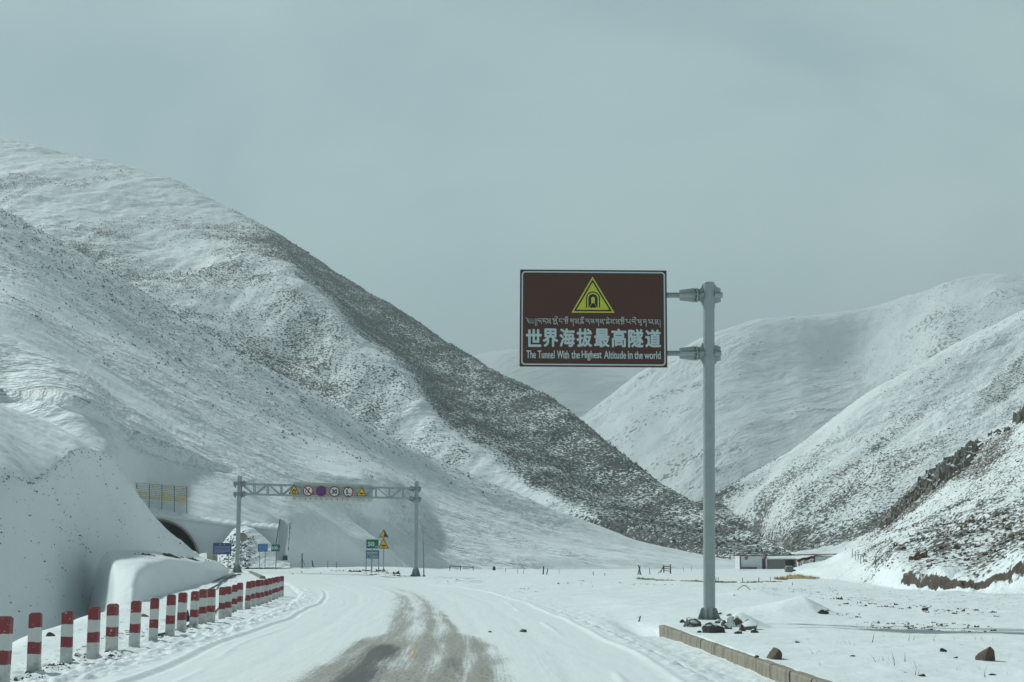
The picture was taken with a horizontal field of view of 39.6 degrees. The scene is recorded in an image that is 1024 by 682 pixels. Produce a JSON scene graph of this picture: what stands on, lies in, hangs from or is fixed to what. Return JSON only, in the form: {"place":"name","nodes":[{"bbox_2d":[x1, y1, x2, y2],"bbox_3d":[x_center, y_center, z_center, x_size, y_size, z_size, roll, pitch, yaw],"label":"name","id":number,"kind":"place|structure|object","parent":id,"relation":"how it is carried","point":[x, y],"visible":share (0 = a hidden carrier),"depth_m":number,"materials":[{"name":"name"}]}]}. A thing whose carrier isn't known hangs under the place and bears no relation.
{"place":"outdoors","nodes":[
{"label":"outdoors","id":0,"kind":"place"},
{"bbox_2d":[0,208,734,568],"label":"snow hill","id":1,"kind":"structure","parent":0,"point":[136,418],"depth_m":208.87,"materials":[{"name":"white snow"}]},
{"bbox_2d":[136,483,186,513],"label":"name board","id":2,"kind":"object","parent":1,"relation":"on","point":[168,494],"visible":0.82,"depth_m":141.66,"materials":[{"name":"metal"}]},
{"bbox_2d":[148,507,278,555],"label":"tunnel portal","id":3,"kind":"object","parent":1,"relation":"on","point":[199,534],"visible":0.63,"depth_m":138.86,"materials":[{"name":"concrete"}]},
{"bbox_2d":[0,208,533,503],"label":"shrubs","id":4,"kind":"object","parent":1,"relation":"on","point":[179,358],"visible":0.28,"depth_m":260.77,"materials":[{"name":"grey plant"}]},
{"bbox_2d":[31,567,714,681],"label":"road","id":5,"kind":"structure","parent":0,"point":[326,625],"depth_m":25.96,"materials":[{"name":"white snow"}]},
{"bbox_2d":[0,616,13,681],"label":"bollard","id":6,"kind":"object","parent":5,"relation":"on","point":[6,631],"visible":1,"depth_m":18.45,"materials":[{"name":"paint"}]},
{"bbox_2d":[26,612,42,672],"bbox_3d":[-6.932,4.486,20.643,0.176,1.069,0.176,0,-10,-9],"label":"bollard","id":7,"kind":"object","parent":5,"relation":"on","point":[34,646],"visible":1,"depth_m":20.59,"materials":[{"name":"paint"}]},
{"bbox_2d":[86,607,100,658],"bbox_3d":[-6.976,4.963,23.701,0.176,1.053,0.176,0,-8,-3],"label":"bollard","id":8,"kind":"object","parent":5,"relation":"on","point":[93,634],"visible":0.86,"depth_m":23.64,"materials":[{"name":"paint"}]},
{"bbox_2d":[105,604,118,650],"bbox_3d":[-7.163,5.236,25.480,0.175,1.044,0.175,-1,-8,4],"label":"bollard","id":9,"kind":"object","parent":5,"relation":"on","point":[112,625],"visible":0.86,"depth_m":25.42,"materials":[{"name":"paint"}]},
{"bbox_2d":[129,601,141,647],"bbox_3d":[-7.084,5.426,26.724,0.176,1.069,0.176,1,-8,-3],"label":"bollard","id":10,"kind":"object","parent":5,"relation":"on","point":[135,625],"visible":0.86,"depth_m":26.66,"materials":[{"name":"paint"}]},
{"bbox_2d":[148,598,158,640],"bbox_3d":[-7.200,5.714,28.586,0.175,1.079,0.175,2,-8,-11],"label":"bollard","id":11,"kind":"object","parent":5,"relation":"on","point":[154,619],"visible":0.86,"depth_m":28.52,"materials":[{"name":"paint"}]},
{"bbox_2d":[165,594,175,635],"bbox_3d":[-7.324,6.008,30.498,0.175,1.131,0.176,1,-10,-2],"label":"bollard","id":12,"kind":"object","parent":5,"relation":"on","point":[170,616],"visible":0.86,"depth_m":30.44,"materials":[{"name":"paint"}]},
{"bbox_2d":[177,592,187,632],"bbox_3d":[-7.347,6.155,31.657,0.175,1.101,0.175,0,-9,2],"label":"bollard","id":13,"kind":"object","parent":5,"relation":"on","point":[182,612],"visible":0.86,"depth_m":31.61,"materials":[{"name":"paint"}]},
{"bbox_2d":[189,591,199,627],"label":"bollard","id":14,"kind":"object","parent":5,"relation":"on","point":[194,610],"visible":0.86,"depth_m":33.99,"materials":[{"name":"paint"}]},
{"bbox_2d":[207,588,215,622],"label":"bollard","id":15,"kind":"object","parent":5,"relation":"on","point":[211,602],"visible":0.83,"depth_m":36.33,"materials":[{"name":"paint"}]},
{"bbox_2d":[213,543,231,567],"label":"notice board","id":16,"kind":"object","parent":5,"relation":"on","point":[221,548],"visible":0.99,"depth_m":116.76,"materials":[{"name":"metal"}]},
{"bbox_2d":[225,586,231,616],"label":"bollard","id":17,"kind":"object","parent":5,"relation":"on","point":[228,601],"visible":0.73,"depth_m":39.84,"materials":[{"name":"paint"}]},
{"bbox_2d":[248,571,264,578],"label":"kerb stone","id":18,"kind":"object","parent":5,"relation":"on","point":[260,576],"visible":0.59,"depth_m":97.37,"materials":[{"name":"concrete"}]},
{"bbox_2d":[258,544,267,568],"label":"information board","id":19,"kind":"object","parent":5,"relation":"on","point":[262,547],"visible":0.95,"depth_m":122.70,"materials":[{"name":"metal"}]},
{"bbox_2d":[271,544,279,569],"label":"distance sign","id":20,"kind":"object","parent":5,"relation":"on","point":[275,547],"visible":1,"depth_m":120.72,"materials":[{"name":"metal"}]},
{"bbox_2d":[280,576,283,596],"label":"bollard","id":21,"kind":"object","parent":5,"relation":"on","point":[282,586],"visible":0.67,"depth_m":59.15,"materials":[{"name":"paint"}]},
{"bbox_2d":[0,137,792,559],"bbox_3d":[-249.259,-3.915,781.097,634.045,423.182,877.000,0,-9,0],"label":"mountain","id":22,"kind":"structure","parent":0,"point":[74,207],"depth_m":569.83,"materials":[{"name":"white snow"}]},
{"bbox_2d":[1,156,793,554],"bbox_3d":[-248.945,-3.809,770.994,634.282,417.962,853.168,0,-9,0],"label":"shrubs","id":23,"kind":"object","parent":22,"relation":"on","point":[551,398],"visible":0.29,"depth_m":541.22,"materials":[{"name":"black plant"}]},
{"bbox_2d":[0,0,1023,376],"label":"sky","id":24,"kind":"structure","parent":0,"point":[792,158],"materials":[{"name":"grey"}]},
{"bbox_2d":[10,566,1023,681],"bbox_3d":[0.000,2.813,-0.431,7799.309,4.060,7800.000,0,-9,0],"label":"ground","id":25,"kind":"structure","parent":0,"point":[784,617],"depth_m":37.53,"materials":[{"name":"white snow"}]},
{"bbox_2d":[60,611,73,663],"bbox_3d":[-7.120,4.843,22.739,0.175,1.032,0.175,1,-10,-10],"label":"bollard","id":26,"kind":"object","parent":25,"relation":"on","point":[66,641],"visible":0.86,"depth_m":22.68,"materials":[{"name":"paint"}]},
{"bbox_2d":[0,405,206,641],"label":"snow bank","id":27,"kind":"structure","parent":25,"relation":"on","point":[31,446],"depth_m":65.20,"materials":[{"name":"white snow"}]},
{"bbox_2d":[0,448,191,617],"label":"scree","id":28,"kind":"structure","parent":27,"relation":"on","point":[59,505],"depth_m":65.82,"materials":[{"name":"grey stone"}]},
{"bbox_2d":[10,581,235,680],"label":"pebbles","id":29,"kind":"object","parent":25,"relation":"on","point":[53,664],"visible":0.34,"depth_m":22.43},
{"bbox_2d":[89,550,234,611],"bbox_3d":[-18.535,14.779,77.974,4.355,6.483,57.228,1,-9,-6],"label":"snow mound","id":30,"kind":"object","parent":25,"relation":"on","point":[125,577],"visible":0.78,"depth_m":63.73,"materials":[{"name":"white snow"}]},
{"bbox_2d":[135,553,208,560],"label":"scree","id":31,"kind":"structure","parent":30,"relation":"on","point":[170,555],"depth_m":75.01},
{"bbox_2d":[158,607,218,635],"bbox_3d":[-8.349,7.416,38.064,0.374,0.159,18.046,1,-9,-7],"label":"rubber hose","id":32,"kind":"object","parent":25,"relation":"on","point":[161,634],"visible":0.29,"depth_m":31.71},
{"bbox_2d":[198,589,207,623],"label":"bollard","id":33,"kind":"object","parent":25,"relation":"on","point":[203,607],"visible":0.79,"depth_m":35.45,"materials":[{"name":"paint"}]},
{"bbox_2d":[207,555,216,560],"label":"concrete block","id":34,"kind":"structure","parent":25,"relation":"on","point":[212,557],"depth_m":110.87,"materials":[{"name":"grey concrete"}]},
{"bbox_2d":[218,587,224,618],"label":"bollard","id":35,"kind":"object","parent":25,"relation":"on","point":[221,615],"visible":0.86,"depth_m":38.99,"materials":[{"name":"paint"}]},
{"bbox_2d":[207,574,240,589],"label":"rubber hose","id":36,"kind":"object","parent":25,"relation":"on","point":[224,580],"visible":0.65,"depth_m":82.46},
{"bbox_2d":[232,585,237,612],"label":"bollard","id":37,"kind":"object","parent":25,"relation":"on","point":[234,596],"visible":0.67,"depth_m":43.47,"materials":[{"name":"paint"}]},
{"bbox_2d":[237,583,242,609],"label":"bollard","id":38,"kind":"object","parent":25,"relation":"on","point":[240,598],"visible":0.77,"depth_m":47.26,"materials":[{"name":"paint"}]},
{"bbox_2d":[240,533,246,563],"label":"round sign","id":39,"kind":"object","parent":25,"relation":"on","point":[243,536],"visible":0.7,"depth_m":124.79,"materials":[{"name":"metal"}]},
{"bbox_2d":[245,581,251,608],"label":"bollard","id":40,"kind":"object","parent":25,"relation":"on","point":[248,594],"visible":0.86,"depth_m":48.29,"materials":[{"name":"paint"}]},
{"bbox_2d":[216,526,289,568],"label":"rubble slope","id":41,"kind":"structure","parent":25,"relation":"on","point":[270,560],"depth_m":128.33,"materials":[{"name":"white snow"}]},
{"bbox_2d":[224,530,258,567],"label":"rubble","id":42,"kind":"object","parent":41,"relation":"on","point":[240,548],"visible":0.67,"depth_m":127.96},
{"bbox_2d":[276,519,290,560],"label":"retaining slab","id":43,"kind":"structure","parent":41,"relation":"on","point":[283,532],"depth_m":129.61,"materials":[{"name":"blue concrete"}]},
{"bbox_2d":[250,581,255,606],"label":"bollard","id":44,"kind":"object","parent":25,"relation":"on","point":[253,595],"visible":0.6,"depth_m":49.43,"materials":[{"name":"paint"}]},
{"bbox_2d":[256,580,260,605],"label":"bollard","id":45,"kind":"object","parent":25,"relation":"on","point":[258,591],"visible":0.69,"depth_m":50.14,"materials":[{"name":"paint"}]},
{"bbox_2d":[260,580,263,603],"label":"bollard","id":46,"kind":"object","parent":25,"relation":"on","point":[262,592],"visible":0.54,"depth_m":51.17,"materials":[{"name":"paint"}]},
{"bbox_2d":[264,579,268,602],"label":"bollard","id":47,"kind":"object","parent":25,"relation":"on","point":[266,588],"visible":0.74,"depth_m":51.77,"materials":[{"name":"paint"}]},
{"bbox_2d":[268,578,272,601],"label":"bollard","id":48,"kind":"object","parent":25,"relation":"on","point":[270,589],"visible":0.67,"depth_m":53.28,"materials":[{"name":"paint"}]},
{"bbox_2d":[272,577,274,599],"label":"bollard","id":49,"kind":"object","parent":25,"relation":"on","point":[273,592],"visible":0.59,"depth_m":55.72,"materials":[{"name":"paint"}]},
{"bbox_2d":[275,577,278,598],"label":"bollard","id":50,"kind":"object","parent":25,"relation":"on","point":[276,586],"visible":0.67,"depth_m":56.95,"materials":[{"name":"paint"}]},
{"bbox_2d":[278,577,280,596],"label":"bollard","id":51,"kind":"object","parent":25,"relation":"on","point":[279,594],"visible":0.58,"depth_m":58.27,"materials":[{"name":"paint"}]},
{"bbox_2d":[233,476,420,575],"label":"gantry","id":52,"kind":"object","parent":25,"relation":"on","point":[324,492],"visible":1,"depth_m":112.07,"materials":[{"name":"metal"}]},
{"bbox_2d":[292,569,416,576],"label":"pebbles","id":53,"kind":"object","parent":25,"relation":"on","point":[397,572],"visible":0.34,"depth_m":117.37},
{"bbox_2d":[365,550,378,571],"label":"instruction board","id":54,"kind":"object","parent":25,"relation":"on","point":[375,554],"visible":0.88,"depth_m":119.65,"materials":[{"name":"blue metal"}]},
{"bbox_2d":[366,539,378,572],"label":"distance sign","id":55,"kind":"object","parent":25,"relation":"on","point":[371,544],"visible":0.98,"depth_m":116.80,"materials":[{"name":"metal"}]},
{"bbox_2d":[379,530,388,571],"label":"warning sign","id":56,"kind":"object","parent":25,"relation":"on","point":[383,545],"visible":0.94,"depth_m":121.66,"materials":[{"name":"metal"}]},
{"bbox_2d":[422,532,424,576],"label":"marker pole","id":57,"kind":"object","parent":25,"relation":"on","point":[423,554],"visible":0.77,"depth_m":113.14,"materials":[{"name":"metal"}]},
{"bbox_2d":[449,566,472,570],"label":"guard frame","id":58,"kind":"object","parent":25,"relation":"on","point":[463,567],"visible":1,"depth_m":148.07,"materials":[{"name":"metal"}]},
{"bbox_2d":[519,269,722,619],"bbox_3d":[2.968,2.858,38.128,5.532,9.673,0.653,0,-9,0],"label":"tunnel sign","id":59,"kind":"object","parent":25,"relation":"on","point":[593,318],"visible":0.99,"depth_m":38.46,"materials":[{"name":"metal"}]},
{"bbox_2d":[683,618,701,626],"bbox_3d":[4.290,6.691,33.770,0.470,0.228,0.376,4,-9,-23],"label":"rock","id":60,"kind":"object","parent":25,"relation":"on","point":[692,622],"visible":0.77,"depth_m":33.67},
{"bbox_2d":[702,622,724,632],"bbox_3d":[4.132,5.882,29.146,0.481,0.246,0.337,2,-9,-11],"label":"rock","id":61,"kind":"object","parent":25,"relation":"on","point":[710,627],"visible":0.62,"depth_m":29.04,"materials":[{"name":"stone"}]},
{"bbox_2d":[724,623,731,628],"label":"rock","id":62,"kind":"object","parent":25,"relation":"on","point":[727,626],"visible":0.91,"depth_m":31.96,"materials":[{"name":"grey stone"}]},
{"bbox_2d":[727,616,735,626],"bbox_3d":[5.025,6.394,32.428,0.230,0.246,0.305,0,-9,0],"label":"rock","id":63,"kind":"object","parent":25,"relation":"on","point":[730,621],"visible":0.77,"depth_m":32.36,"materials":[{"name":"grey stone"}]},
{"bbox_2d":[733,615,741,623],"bbox_3d":[5.120,6.354,32.499,0.304,0.206,0.349,-8,-12,41],"label":"rock","id":64,"kind":"object","parent":63,"relation":"on","point":[737,619],"visible":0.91,"depth_m":32.37,"materials":[{"name":"stone"}]},
{"bbox_2d":[468,578,998,631],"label":"pebbles","id":65,"kind":"object","parent":25,"relation":"on","point":[908,627],"visible":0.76,"depth_m":40.05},
{"bbox_2d":[739,624,745,630],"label":"rock","id":66,"kind":"object","parent":25,"relation":"on","point":[741,628],"visible":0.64,"depth_m":31.29,"materials":[{"name":"stone"}]},
{"bbox_2d":[659,625,831,681],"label":"curb","id":67,"kind":"structure","parent":25,"relation":"on","point":[771,670],"depth_m":22.85,"materials":[{"name":"concrete"}]},
{"bbox_2d":[742,620,757,629],"bbox_3d":[5.310,6.379,31.871,0.397,0.228,0.358,0,-9,0],"label":"rock","id":68,"kind":"object","parent":25,"relation":"on","point":[749,625],"visible":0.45,"depth_m":31.77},
{"bbox_2d":[766,647,781,659],"bbox_3d":[4.020,4.809,21.858,0.226,0.194,0.314,0,-9,-1],"label":"boulder","id":69,"kind":"object","parent":25,"relation":"on","point":[775,653],"visible":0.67,"depth_m":21.73,"materials":[{"name":"stone"}]},
{"bbox_2d":[735,554,835,568],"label":"long building","id":70,"kind":"structure","parent":25,"relation":"on","point":[763,561],"depth_m":213.50,"materials":[{"name":"white paint"}]},
{"bbox_2d":[762,559,765,568],"bbox_3d":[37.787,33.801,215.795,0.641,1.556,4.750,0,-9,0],"label":"door","id":71,"kind":"structure","parent":70,"relation":"in","point":[763,560],"depth_m":213.44,"materials":[{"name":"red paint"}]},
{"bbox_2d":[784,566,795,571],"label":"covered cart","id":72,"kind":"object","parent":25,"relation":"on","point":[789,569],"visible":0.89,"depth_m":173.99,"materials":[{"name":"grey"}]},
{"bbox_2d":[784,574,813,578],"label":"straw heap","id":73,"kind":"object","parent":25,"relation":"on","point":[798,576],"visible":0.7,"depth_m":112.60,"materials":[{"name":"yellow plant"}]},
{"bbox_2d":[818,609,828,613],"bbox_3d":[8.539,7.429,39.043,0.313,0.148,0.248,-2,-9,15],"label":"stone","id":74,"kind":"object","parent":25,"relation":"on","point":[823,611],"visible":0.97,"depth_m":38.96,"materials":[{"name":"grey stone"}]},
{"bbox_2d":[975,646,994,660],"bbox_3d":[7.291,4.831,21.933,0.245,0.241,0.306,-7,-11,38],"label":"boulder","id":75,"kind":"object","parent":25,"relation":"on","point":[987,654],"visible":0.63,"depth_m":21.86,"materials":[{"name":"brown stone"}]},
{"bbox_2d":[473,349,631,417],"bbox_3d":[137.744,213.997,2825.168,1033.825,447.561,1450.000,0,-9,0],"label":"snow hill","id":76,"kind":"structure","parent":0,"point":[579,391],"depth_m":2868.10,"materials":[{"name":"white snow"}]},
{"bbox_2d":[659,564,670,573],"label":"wooden gate","id":77,"kind":"structure","parent":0,"point":[663,568],"depth_m":143.76,"materials":[{"name":"grey wood"}]},
{"bbox_2d":[637,577,781,582],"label":"dry grass","id":78,"kind":"structure","parent":0,"point":[642,578],"depth_m":97.44,"materials":[{"name":"brown plant"}]},
{"bbox_2d":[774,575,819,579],"bbox_3d":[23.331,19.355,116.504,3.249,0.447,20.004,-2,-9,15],"label":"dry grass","id":79,"kind":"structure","parent":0,"point":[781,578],"depth_m":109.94,"materials":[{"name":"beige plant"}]},
{"bbox_2d":[579,273,1023,502],"bbox_3d":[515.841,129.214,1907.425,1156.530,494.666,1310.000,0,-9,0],"label":"broad snow hill","id":80,"kind":"structure","parent":0,"point":[783,385],"depth_m":1717.37,"materials":[{"name":"white snow"}]},
{"bbox_2d":[695,310,1023,555],"bbox_3d":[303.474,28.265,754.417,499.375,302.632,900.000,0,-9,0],"label":"streaked hill","id":81,"kind":"structure","parent":0,"point":[874,410],"depth_m":538.86,"materials":[{"name":"white snow"}]},
{"bbox_2d":[694,313,1023,551],"bbox_3d":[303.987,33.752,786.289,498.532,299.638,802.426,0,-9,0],"label":"shrubs","id":82,"kind":"object","parent":81,"relation":"on","point":[816,541],"visible":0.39,"depth_m":479.34,"materials":[{"name":"plant"}]},
{"bbox_2d":[810,635,986,676],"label":"dry grass","id":83,"kind":"structure","parent":0,"point":[914,661],"depth_m":20.62,"materials":[{"name":"brown plant"}]},
{"bbox_2d":[792,420,1023,593],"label":"stony hill","id":84,"kind":"structure","parent":0,"point":[1003,575],"depth_m":113.46,"materials":[{"name":"white snow"}]},
{"bbox_2d":[909,551,927,560],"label":"rock crag","id":85,"kind":"structure","parent":84,"relation":"on","point":[917,556],"depth_m":84.28,"materials":[{"name":"stone"}]},
{"bbox_2d":[879,438,982,530],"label":"rock crag","id":86,"kind":"structure","parent":84,"relation":"on","point":[939,472],"depth_m":213.76,"materials":[{"name":"grey stone"}]},
{"bbox_2d":[852,422,1023,580],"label":"scree","id":87,"kind":"structure","parent":84,"relation":"on","point":[956,546],"depth_m":109.12,"materials":[{"name":"stone"}]},
{"bbox_2d":[960,511,983,527],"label":"rock crag","id":88,"kind":"structure","parent":84,"relation":"on","point":[969,520],"depth_m":108.15,"materials":[{"name":"stone"}]},
{"bbox_2d":[987,426,1010,436],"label":"rock crag","id":89,"kind":"structure","parent":84,"relation":"on","point":[1006,429],"depth_m":225.38,"materials":[{"name":"grey stone"}]},
{"bbox_2d":[1012,405,1023,424],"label":"rock crag","id":90,"kind":"structure","parent":84,"relation":"on","point":[1018,417],"depth_m":225.39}
]}

